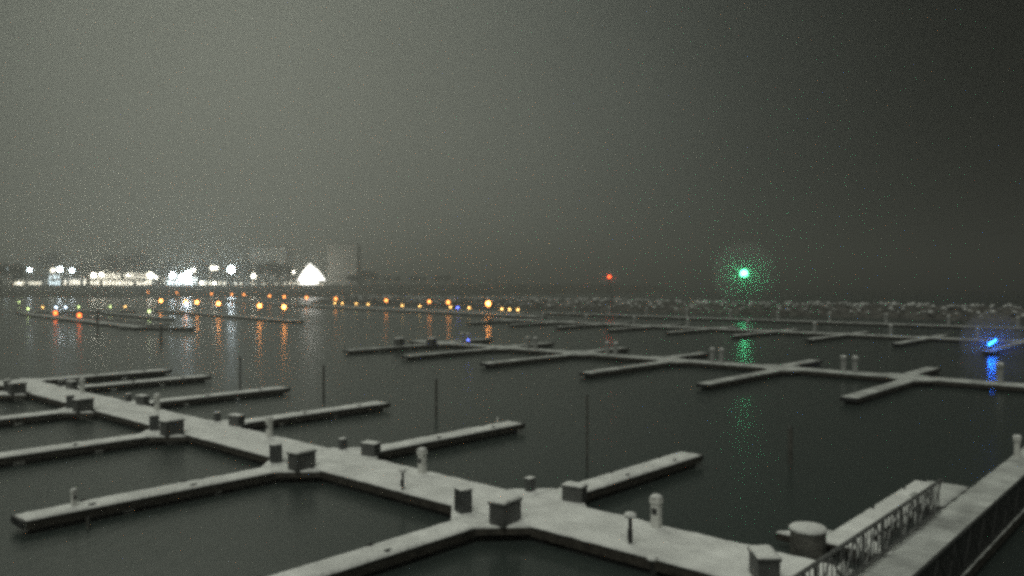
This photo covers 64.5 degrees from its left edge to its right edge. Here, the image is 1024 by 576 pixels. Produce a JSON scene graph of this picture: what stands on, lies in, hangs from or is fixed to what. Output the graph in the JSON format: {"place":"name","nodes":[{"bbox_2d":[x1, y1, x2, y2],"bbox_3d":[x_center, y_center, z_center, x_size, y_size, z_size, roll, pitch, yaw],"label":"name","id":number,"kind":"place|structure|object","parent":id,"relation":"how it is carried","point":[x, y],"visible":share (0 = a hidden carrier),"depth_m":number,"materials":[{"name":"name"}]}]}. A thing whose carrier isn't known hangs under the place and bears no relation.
{"place":"outdoors","nodes":[
{"label":"outdoors","id":0,"kind":"place"},
{"bbox_2d":[0,284,678,296],"bbox_3d":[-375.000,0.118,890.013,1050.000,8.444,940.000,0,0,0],"label":"shore ground","id":1,"kind":"structure","parent":0,"point":[325,290],"depth_m":522.05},
{"bbox_2d":[0,262,11,292],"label":"bare tree","id":2,"kind":"object","parent":1,"relation":"on","point":[4,270],"visible":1,"depth_m":461.28,"materials":[{"name":"grey plant"}]},
{"bbox_2d":[5,262,28,291],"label":"bare tree","id":3,"kind":"object","parent":1,"relation":"on","point":[17,270],"visible":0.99,"depth_m":465.90,"materials":[{"name":"grey plant"}]},
{"bbox_2d":[4,275,48,284],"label":"lit pavilion","id":4,"kind":"structure","parent":1,"relation":"on","point":[37,280],"depth_m":599.99,"materials":[{"name":"concrete"}]},
{"bbox_2d":[34,249,67,274],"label":"bare tree","id":5,"kind":"object","parent":1,"relation":"on","point":[51,259],"visible":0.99,"depth_m":618.80,"materials":[{"name":"grey plant"}]},
{"bbox_2d":[48,273,71,284],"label":"town house","id":6,"kind":"structure","parent":1,"relation":"on","point":[54,278],"depth_m":599.97,"materials":[{"name":"grey"}]},
{"bbox_2d":[63,277,89,284],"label":"town house","id":7,"kind":"structure","parent":1,"relation":"on","point":[79,280],"depth_m":599.97,"materials":[{"name":"grey"}]},
{"bbox_2d":[74,261,98,276],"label":"bare tree","id":8,"kind":"object","parent":1,"relation":"on","point":[84,268],"visible":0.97,"depth_m":615.45,"materials":[{"name":"grey plant"}]},
{"bbox_2d":[97,254,122,267],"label":"bare tree","id":9,"kind":"object","parent":1,"relation":"on","point":[111,262],"visible":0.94,"depth_m":622.42,"materials":[{"name":"grey plant"}]},
{"bbox_2d":[90,268,159,284],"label":"colonnaded hall","id":10,"kind":"structure","parent":1,"relation":"on","point":[119,276],"depth_m":599.98,"materials":[{"name":"grey"}]},
{"bbox_2d":[121,250,154,267],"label":"bare tree","id":11,"kind":"object","parent":1,"relation":"on","point":[133,260],"visible":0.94,"depth_m":619.94,"materials":[{"name":"grey plant"}]},
{"bbox_2d":[130,259,159,267],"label":"bare tree","id":12,"kind":"object","parent":1,"relation":"on","point":[149,265],"visible":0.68,"depth_m":620.58,"materials":[{"name":"grey plant"}]},
{"bbox_2d":[162,261,174,276],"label":"bare tree","id":13,"kind":"object","parent":1,"relation":"on","point":[168,267],"visible":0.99,"depth_m":618.69,"materials":[{"name":"grey plant"}]},
{"bbox_2d":[164,277,203,284],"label":"town house","id":14,"kind":"structure","parent":1,"relation":"on","point":[177,281],"depth_m":599.98,"materials":[{"name":"grey"}]},
{"bbox_2d":[192,260,212,278],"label":"bare tree","id":15,"kind":"object","parent":1,"relation":"on","point":[201,268],"visible":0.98,"depth_m":621.18,"materials":[{"name":"grey plant"}]},
{"bbox_2d":[199,280,233,284],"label":"town house","id":16,"kind":"structure","parent":1,"relation":"on","point":[219,282],"depth_m":599.98,"materials":[{"name":"grey"}]},
{"bbox_2d":[235,259,255,280],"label":"bare tree","id":17,"kind":"object","parent":1,"relation":"on","point":[246,266],"visible":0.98,"depth_m":612.99,"materials":[{"name":"grey plant"}]},
{"bbox_2d":[233,281,273,284],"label":"town house","id":18,"kind":"structure","parent":1,"relation":"on","point":[252,282],"depth_m":599.99,"materials":[{"name":"grey"}]},
{"bbox_2d":[250,260,283,285],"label":"bare tree","id":19,"kind":"object","parent":1,"relation":"on","point":[261,269],"visible":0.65,"depth_m":559.76,"materials":[{"name":"grey plant"}]},
{"bbox_2d":[250,247,291,280],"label":"apartment block","id":20,"kind":"structure","parent":1,"relation":"on","point":[266,255],"depth_m":621.88,"materials":[{"name":"concrete"}]},
{"bbox_2d":[266,263,286,286],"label":"bare tree","id":21,"kind":"object","parent":1,"relation":"on","point":[276,269],"visible":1,"depth_m":549.76,"materials":[{"name":"grey plant"}]},
{"bbox_2d":[274,280,299,284],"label":"town house","id":22,"kind":"structure","parent":1,"relation":"on","point":[284,282],"depth_m":599.98,"materials":[{"name":"grey"}]},
{"bbox_2d":[297,263,325,284],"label":"pyramid tent","id":23,"kind":"object","parent":1,"relation":"on","point":[311,274],"visible":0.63,"depth_m":588.50,"materials":[{"name":"white fabric"}]},
{"bbox_2d":[327,243,361,284],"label":"apartment block","id":24,"kind":"structure","parent":1,"relation":"on","point":[343,260],"depth_m":621.88,"materials":[{"name":"concrete"}]},
{"bbox_2d":[355,269,377,286],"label":"bare tree","id":25,"kind":"object","parent":1,"relation":"on","point":[366,274],"visible":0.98,"depth_m":552.36,"materials":[{"name":"grey plant"}]},
{"bbox_2d":[0,285,1023,575],"bbox_3d":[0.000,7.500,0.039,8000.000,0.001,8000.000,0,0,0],"label":"water","id":26,"kind":"structure","parent":0,"point":[744,483],"depth_m":43.89,"materials":[{"name":"grey liquid"}]},
{"bbox_2d":[0,391,25,400],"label":"finger pier","id":27,"kind":"structure","parent":26,"relation":"on","point":[5,396],"depth_m":51.63,"materials":[{"name":"concrete"}]},
{"bbox_2d":[6,381,26,393],"bbox_3d":[-31.698,6.380,52.010,0.636,0.755,0.992,0,0,34],"label":"dock box","id":28,"kind":"object","parent":27,"relation":"on","point":[20,387],"visible":1,"depth_m":51.78,"materials":[{"name":"metal"}]},
{"bbox_2d":[0,407,93,427],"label":"finger pier","id":29,"kind":"structure","parent":26,"relation":"on","point":[61,414],"depth_m":43.83,"materials":[{"name":"concrete"}]},
{"bbox_2d":[66,394,74,408],"bbox_3d":[-25.015,6.394,45.985,0.461,0.790,0.525,0,0,-28],"label":"dock locker","id":30,"kind":"object","parent":29,"relation":"on","point":[69,397],"visible":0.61,"depth_m":45.76,"materials":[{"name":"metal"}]},
{"bbox_2d":[71,397,94,411],"bbox_3d":[-23.709,6.417,44.892,0.636,0.755,0.992,0,0,34],"label":"dock box","id":31,"kind":"object","parent":29,"relation":"on","point":[82,404],"visible":1,"depth_m":44.64,"materials":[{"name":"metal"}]},
{"bbox_2d":[15,311,135,313],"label":"long pier","id":32,"kind":"structure","parent":26,"relation":"on","point":[43,312],"depth_m":205.82,"materials":[{"name":"concrete"}]},
{"bbox_2d":[17,313,147,329],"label":"long pier","id":33,"kind":"structure","parent":26,"relation":"on","point":[108,324],"depth_m":154.72,"materials":[{"name":"concrete"}]},
{"bbox_2d":[0,429,185,467],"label":"finger pier","id":34,"kind":"structure","parent":26,"relation":"on","point":[148,437],"depth_m":35.49,"materials":[{"name":"concrete"}]},
{"bbox_2d":[149,413,158,430],"bbox_3d":[-17.175,6.431,39.000,0.461,0.790,0.525,0,0,-28],"label":"dock locker","id":35,"kind":"object","parent":34,"relation":"on","point":[153,422],"visible":0.88,"depth_m":38.80,"materials":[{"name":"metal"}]},
{"bbox_2d":[159,417,184,435],"bbox_3d":[-15.870,6.454,37.907,0.636,0.755,0.992,0,0,34],"label":"dock box","id":36,"kind":"object","parent":34,"relation":"on","point":[171,426],"visible":1,"depth_m":37.64,"materials":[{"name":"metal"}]},
{"bbox_2d":[19,369,171,384],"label":"finger pier","id":37,"kind":"structure","parent":26,"relation":"on","point":[93,377],"depth_m":63.02,"materials":[{"name":"concrete"}]},
{"bbox_2d":[95,323,169,326],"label":"finger pier","id":38,"kind":"structure","parent":26,"relation":"on","point":[163,325],"depth_m":141.46,"materials":[{"name":"concrete"}]},
{"bbox_2d":[63,375,211,392],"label":"finger pier","id":39,"kind":"structure","parent":26,"relation":"on","point":[123,385],"depth_m":58.56,"materials":[{"name":"concrete"}]},
{"bbox_2d":[65,380,77,388],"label":"dock box","id":40,"kind":"object","parent":39,"relation":"on","point":[71,384],"visible":1,"depth_m":54.18,"materials":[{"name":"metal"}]},
{"bbox_2d":[101,312,174,319],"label":"long pier","id":41,"kind":"structure","parent":26,"relation":"on","point":[138,316],"depth_m":178.84,"materials":[{"name":"concrete"}]},
{"bbox_2d":[117,326,196,329],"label":"finger pier","id":42,"kind":"structure","parent":26,"relation":"on","point":[164,328],"depth_m":131.67,"materials":[{"name":"concrete"}]},
{"bbox_2d":[11,461,320,531],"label":"finger pier","id":43,"kind":"structure","parent":26,"relation":"on","point":[65,515],"depth_m":27.18,"materials":[{"name":"concrete"}]},
{"bbox_2d":[70,488,77,505],"bbox_3d":[-13.797,6.601,25.587,0.199,0.591,0.204,0,0,42],"label":"power pedestal","id":44,"kind":"object","parent":43,"relation":"on","point":[73,492],"visible":1,"depth_m":25.53,"materials":[{"name":"white plastic"}]},
{"bbox_2d":[269,442,282,463],"bbox_3d":[-9.298,6.468,31.982,0.461,0.790,0.525,0,0,-28],"label":"dock locker","id":45,"kind":"object","parent":43,"relation":"on","point":[275,452],"visible":1,"depth_m":31.78,"materials":[{"name":"metal"}]},
{"bbox_2d":[286,447,316,470],"bbox_3d":[-7.992,6.491,30.889,0.636,0.755,0.992,0,0,34],"label":"dock box","id":46,"kind":"object","parent":43,"relation":"on","point":[304,458],"visible":1,"depth_m":30.61,"materials":[{"name":"metal"}]},
{"bbox_2d":[129,296,222,300],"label":"long pier","id":47,"kind":"structure","parent":26,"relation":"on","point":[178,298],"depth_m":389.37,"materials":[{"name":"concrete"}]},
{"bbox_2d":[129,386,290,408],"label":"finger pier","id":48,"kind":"structure","parent":26,"relation":"on","point":[203,398],"depth_m":51.37,"materials":[{"name":"concrete"}]},
{"bbox_2d":[135,394,149,404],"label":"dock box","id":49,"kind":"object","parent":48,"relation":"on","point":[142,399],"visible":1,"depth_m":47.06,"materials":[{"name":"metal"}]},
{"bbox_2d":[151,309,304,322],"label":"long pier","id":50,"kind":"structure","parent":26,"relation":"on","point":[238,316],"depth_m":176.65,"materials":[{"name":"concrete"}]},
{"bbox_2d":[221,300,297,305],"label":"long pier","id":51,"kind":"structure","parent":26,"relation":"on","point":[268,303],"depth_m":303.02,"materials":[{"name":"concrete"}]},
{"bbox_2d":[210,401,390,429],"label":"finger pier","id":52,"kind":"structure","parent":26,"relation":"on","point":[297,417],"depth_m":44.45,"materials":[{"name":"concrete"}]},
{"bbox_2d":[228,413,245,426],"bbox_3d":[-13.649,6.525,40.261,0.774,0.589,0.496,0,0,32],"label":"dock box","id":53,"kind":"object","parent":52,"relation":"on","point":[236,419],"visible":1,"depth_m":40.08,"materials":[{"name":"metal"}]},
{"bbox_2d":[322,365,324,399],"bbox_3d":[-12.155,7.581,52.390,0.162,5.290,0.162,0,0,0],"label":"mooring pile","id":54,"kind":"object","parent":26,"relation":"in","point":[323,382],"visible":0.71,"depth_m":52.34,"materials":[{"name":"wood"}]},
{"bbox_2d":[343,343,447,353],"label":"finger pier","id":55,"kind":"structure","parent":26,"relation":"on","point":[383,349],"depth_m":89.83,"materials":[{"name":"concrete"}]},
{"bbox_2d":[393,337,404,345],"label":"dock box","id":56,"kind":"object","parent":55,"relation":"on","point":[399,341],"visible":1,"depth_m":91.26,"materials":[{"name":"metal"}]},
{"bbox_2d":[262,505,531,575],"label":"finger pier","id":57,"kind":"structure","parent":26,"relation":"on","point":[456,531],"depth_m":21.91,"materials":[{"name":"concrete"}]},
{"bbox_2d":[454,485,471,513],"bbox_3d":[-1.495,6.504,25.031,0.461,0.790,0.525,0,0,-28],"label":"dock locker","id":58,"kind":"object","parent":57,"relation":"on","point":[463,499],"visible":1,"depth_m":24.85,"materials":[{"name":"metal"}]},
{"bbox_2d":[487,494,522,526],"bbox_3d":[-0.190,6.527,23.938,0.636,0.755,0.992,0,0,34],"label":"dock box","id":59,"kind":"object","parent":57,"relation":"on","point":[505,510],"visible":1,"depth_m":23.64,"materials":[{"name":"metal"}]},
{"bbox_2d":[294,305,546,318],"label":"long pier","id":60,"kind":"structure","parent":26,"relation":"on","point":[446,312],"depth_m":205.64,"materials":[{"name":"concrete"}]},
{"bbox_2d":[0,379,854,575],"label":"floating walkway","id":61,"kind":"structure","parent":26,"relation":"on","point":[595,533],"depth_m":26.39,"materials":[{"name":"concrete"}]},
{"bbox_2d":[154,393,160,410],"bbox_3d":[-19.580,6.303,44.801,0.340,0.985,0.332,0,0,42],"label":"power pedestal","id":62,"kind":"object","parent":61,"relation":"on","point":[157,396],"visible":1,"depth_m":44.70,"materials":[{"name":"white plastic"}]},
{"bbox_2d":[265,416,272,436],"bbox_3d":[-11.098,6.343,37.110,0.340,0.985,0.332,0,0,42],"label":"power pedestal","id":63,"kind":"object","parent":61,"relation":"on","point":[269,425],"visible":1,"depth_m":37.02,"materials":[{"name":"white plastic"}]},
{"bbox_2d":[417,447,426,473],"bbox_3d":[-3.320,6.381,29.980,0.340,0.985,0.332,0,0,42],"label":"power pedestal","id":64,"kind":"object","parent":61,"relation":"on","point":[421,452],"visible":1,"depth_m":29.88,"materials":[{"name":"white plastic"}]},
{"bbox_2d":[624,512,636,543],"bbox_3d":[3.173,6.455,21.784,0.372,0.921,0.363,0,0,12],"label":"hose post","id":65,"kind":"object","parent":61,"relation":"on","point":[630,516],"visible":0.98,"depth_m":21.69,"materials":[{"name":"metal"}]},
{"bbox_2d":[646,555,657,575],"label":"hose post","id":66,"kind":"object","parent":61,"relation":"on","point":[652,559],"visible":1,"depth_m":19.02,"materials":[{"name":"metal"}]},
{"bbox_2d":[649,494,662,528],"bbox_3d":[4.146,6.415,23.328,0.340,0.985,0.331,0,0,42],"label":"power pedestal","id":67,"kind":"object","parent":61,"relation":"on","point":[656,501],"visible":1,"depth_m":23.23,"materials":[{"name":"white plastic"}]},
{"bbox_2d":[747,545,781,575],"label":"dock box","id":68,"kind":"object","parent":61,"relation":"on","point":[765,560],"visible":1,"depth_m":18.94,"materials":[{"name":"metal"}]},
{"bbox_2d":[331,421,524,459],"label":"finger pier","id":69,"kind":"structure","parent":26,"relation":"on","point":[429,442],"depth_m":37.20,"materials":[{"name":"concrete"}]},
{"bbox_2d":[338,437,347,449],"bbox_3d":[-7.197,6.604,34.508,0.286,0.490,0.326,0,0,42],"label":"dock locker","id":70,"kind":"object","parent":69,"relation":"on","point":[342,443],"visible":1,"depth_m":34.41,"materials":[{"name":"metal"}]},
{"bbox_2d":[360,440,381,456],"bbox_3d":[-5.772,6.561,33.243,0.774,0.589,0.496,0,0,32],"label":"dock box","id":71,"kind":"object","parent":69,"relation":"on","point":[370,448],"visible":1,"depth_m":33.06,"materials":[{"name":"metal"}]},
{"bbox_2d":[335,305,528,314],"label":"long pier","id":72,"kind":"structure","parent":26,"relation":"on","point":[442,310],"depth_m":212.60,"materials":[{"name":"concrete"}]},
{"bbox_2d":[435,379,437,416],"bbox_3d":[-4.257,7.666,45.621,0.162,5.190,0.162,0,0,0],"label":"mooring pile","id":73,"kind":"object","parent":26,"relation":"in","point":[436,397],"visible":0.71,"depth_m":45.55,"materials":[{"name":"wood"}]},
{"bbox_2d":[401,347,508,359],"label":"finger pier","id":74,"kind":"structure","parent":26,"relation":"on","point":[450,353],"depth_m":83.71,"materials":[{"name":"concrete"}]},
{"bbox_2d":[445,338,492,343],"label":"finger pier","id":75,"kind":"structure","parent":26,"relation":"on","point":[483,340],"depth_m":102.00,"materials":[{"name":"concrete"}]},
{"bbox_2d":[466,320,517,324],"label":"finger pier","id":76,"kind":"structure","parent":26,"relation":"on","point":[491,322],"depth_m":151.62,"materials":[{"name":"concrete"}]},
{"bbox_2d":[497,342,554,347],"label":"finger pier","id":77,"kind":"structure","parent":26,"relation":"on","point":[544,344],"depth_m":94.85,"materials":[{"name":"concrete"}]},
{"bbox_2d":[508,322,559,326],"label":"finger pier","id":78,"kind":"structure","parent":26,"relation":"on","point":[533,324],"depth_m":144.29,"materials":[{"name":"concrete"}]},
{"bbox_2d":[480,352,588,367],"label":"finger pier","id":79,"kind":"structure","parent":26,"relation":"on","point":[529,360],"depth_m":76.11,"materials":[{"name":"concrete"}]},
{"bbox_2d":[554,324,605,328],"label":"finger pier","id":80,"kind":"structure","parent":26,"relation":"on","point":[579,326],"depth_m":136.99,"materials":[{"name":"concrete"}]},
{"bbox_2d":[586,394,587,470],"bbox_3d":[3.011,7.285,32.581,0.097,6.090,0.097,0,0,0],"label":"mooring pile","id":81,"kind":"object","parent":26,"relation":"in","point":[586,432],"visible":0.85,"depth_m":32.53,"materials":[{"name":"metal"}]},
{"bbox_2d":[580,347,629,353],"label":"finger pier","id":82,"kind":"structure","parent":26,"relation":"on","point":[622,349],"depth_m":87.00,"materials":[{"name":"concrete"}]},
{"bbox_2d":[508,451,703,506],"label":"finger pier","id":83,"kind":"structure","parent":26,"relation":"on","point":[601,486],"depth_m":29.88,"materials":[{"name":"concrete"}]},
{"bbox_2d":[524,476,535,491],"bbox_3d":[0.605,6.641,27.556,0.286,0.490,0.326,0,0,42],"label":"dock locker","id":84,"kind":"object","parent":83,"relation":"on","point":[529,483],"visible":1,"depth_m":27.46,"materials":[{"name":"metal"}]},
{"bbox_2d":[561,481,587,503],"bbox_3d":[2.031,6.598,26.292,0.774,0.589,0.496,0,0,32],"label":"dock box","id":85,"kind":"object","parent":83,"relation":"on","point":[575,492],"visible":1,"depth_m":26.11,"materials":[{"name":"metal"}]},
{"bbox_2d":[606,326,656,331],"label":"finger pier","id":86,"kind":"structure","parent":26,"relation":"on","point":[631,328],"depth_m":129.68,"materials":[{"name":"concrete"}]},
{"bbox_2d":[579,359,687,377],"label":"finger pier","id":87,"kind":"structure","parent":26,"relation":"on","point":[656,364],"depth_m":68.60,"materials":[{"name":"concrete"}]},
{"bbox_2d":[310,294,1023,321],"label":"breakwater","id":88,"kind":"object","parent":26,"relation":"in","point":[928,311],"visible":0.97,"depth_m":202.12,"materials":[{"name":"grey stone"}]},
{"bbox_2d":[739,266,748,299],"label":"beacon tower","id":89,"kind":"structure","parent":88,"relation":"on","point":[743,273],"depth_m":202.49,"materials":[{"name":"metal"}]},
{"bbox_2d":[651,352,709,359],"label":"finger pier","id":90,"kind":"structure","parent":26,"relation":"on","point":[697,355],"depth_m":80.31,"materials":[{"name":"concrete"}]},
{"bbox_2d":[664,328,713,334],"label":"finger pier","id":91,"kind":"structure","parent":26,"relation":"on","point":[688,331],"depth_m":122.02,"materials":[{"name":"concrete"}]},
{"bbox_2d":[409,340,1023,392],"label":"floating walkway","id":92,"kind":"structure","parent":26,"relation":"on","point":[949,382],"depth_m":68.72,"materials":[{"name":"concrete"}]},
{"bbox_2d":[840,355,846,371],"bbox_3d":[26.442,6.026,64.736,0.459,1.330,0.448,0,0,42],"label":"power pedestal","id":93,"kind":"object","parent":92,"relation":"on","point":[843,358],"visible":1,"depth_m":64.60,"materials":[{"name":"grey plastic"}]},
{"bbox_2d":[852,356,858,372],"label":"power pedestal","id":94,"kind":"object","parent":92,"relation":"on","point":[855,359],"visible":1,"depth_m":64.01,"materials":[{"name":"grey plastic"}]},
{"bbox_2d":[996,362,1003,382],"bbox_3d":[34.447,5.991,57.335,0.510,1.478,0.497,0,0,42],"label":"power pedestal","id":95,"kind":"object","parent":92,"relation":"on","point":[999,371],"visible":1,"depth_m":57.21,"materials":[{"name":"grey plastic"}]},
{"bbox_2d":[696,367,801,389],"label":"finger pier","id":96,"kind":"structure","parent":26,"relation":"on","point":[766,373],"depth_m":61.29,"materials":[{"name":"concrete"}]},
{"bbox_2d":[730,331,778,338],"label":"finger pier","id":97,"kind":"structure","parent":26,"relation":"on","point":[747,335],"depth_m":114.62,"materials":[{"name":"concrete"}]},
{"bbox_2d":[486,318,1023,344],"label":"floating walkway","id":98,"kind":"structure","parent":26,"relation":"on","point":[936,339],"depth_m":117.58,"materials":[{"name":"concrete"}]},
{"bbox_2d":[541,312,1023,330],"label":"floating walkway","id":99,"kind":"structure","parent":26,"relation":"on","point":[830,323],"depth_m":151.87,"materials":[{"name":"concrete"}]},
{"bbox_2d":[764,359,822,367],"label":"finger pier","id":100,"kind":"structure","parent":26,"relation":"on","point":[808,363],"depth_m":72.20,"materials":[{"name":"concrete"}]},
{"bbox_2d":[788,521,827,562],"bbox_3d":[7.903,8.347,21.691,0.994,4.080,0.994,0,0,0],"label":"mooring pile","id":101,"kind":"object","parent":26,"relation":"in","point":[808,540],"visible":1,"depth_m":21.33,"materials":[{"name":"grey concrete"}]},
{"bbox_2d":[805,334,850,341],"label":"finger pier","id":102,"kind":"structure","parent":26,"relation":"on","point":[826,338],"depth_m":107.42,"materials":[{"name":"concrete"}]},
{"bbox_2d":[776,480,929,560],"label":"finger pier","id":103,"kind":"structure","parent":26,"relation":"on","point":[850,528],"depth_m":23.84,"materials":[{"name":"concrete"}]},
{"bbox_2d":[839,377,936,403],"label":"finger pier","id":104,"kind":"structure","parent":26,"relation":"on","point":[875,392],"depth_m":54.38,"materials":[{"name":"concrete"}]},
{"bbox_2d":[793,447,1023,575],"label":"access walkway","id":105,"kind":"structure","parent":26,"relation":"on","point":[969,531],"depth_m":21.79,"materials":[{"name":"metal"}]},
{"bbox_2d":[1013,435,1021,457],"bbox_3d":[20.388,6.391,32.763,0.315,0.936,0.323,0,0,42],"label":"power pedestal","id":106,"kind":"object","parent":105,"relation":"on","point":[1017,439],"visible":1,"depth_m":32.67,"materials":[{"name":"white plastic"}]},
{"bbox_2d":[891,337,933,346],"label":"finger pier","id":107,"kind":"structure","parent":26,"relation":"on","point":[918,340],"depth_m":99.86,"materials":[{"name":"concrete"}]},
{"bbox_2d":[886,367,940,376],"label":"finger pier","id":108,"kind":"structure","parent":26,"relation":"on","point":[927,371],"depth_m":65.42,"materials":[{"name":"concrete"}]},
{"bbox_2d":[908,481,968,515],"bbox_3d":[14.287,7.218,27.420,1.366,0.778,3.358,0,0,42],"label":"landing float","id":109,"kind":"object","parent":26,"relation":"on","point":[949,493],"visible":0.37,"depth_m":27.10,"materials":[{"name":"concrete"}]},
{"bbox_2d":[981,339,1023,354],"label":"finger pier","id":110,"kind":"structure","parent":26,"relation":"on","point":[995,350],"depth_m":88.14,"materials":[{"name":"concrete"}]},
{"bbox_2d":[0,0,1023,284],"label":"sky","id":111,"kind":"structure","parent":0,"point":[637,142],"materials":[{"name":"grey"}]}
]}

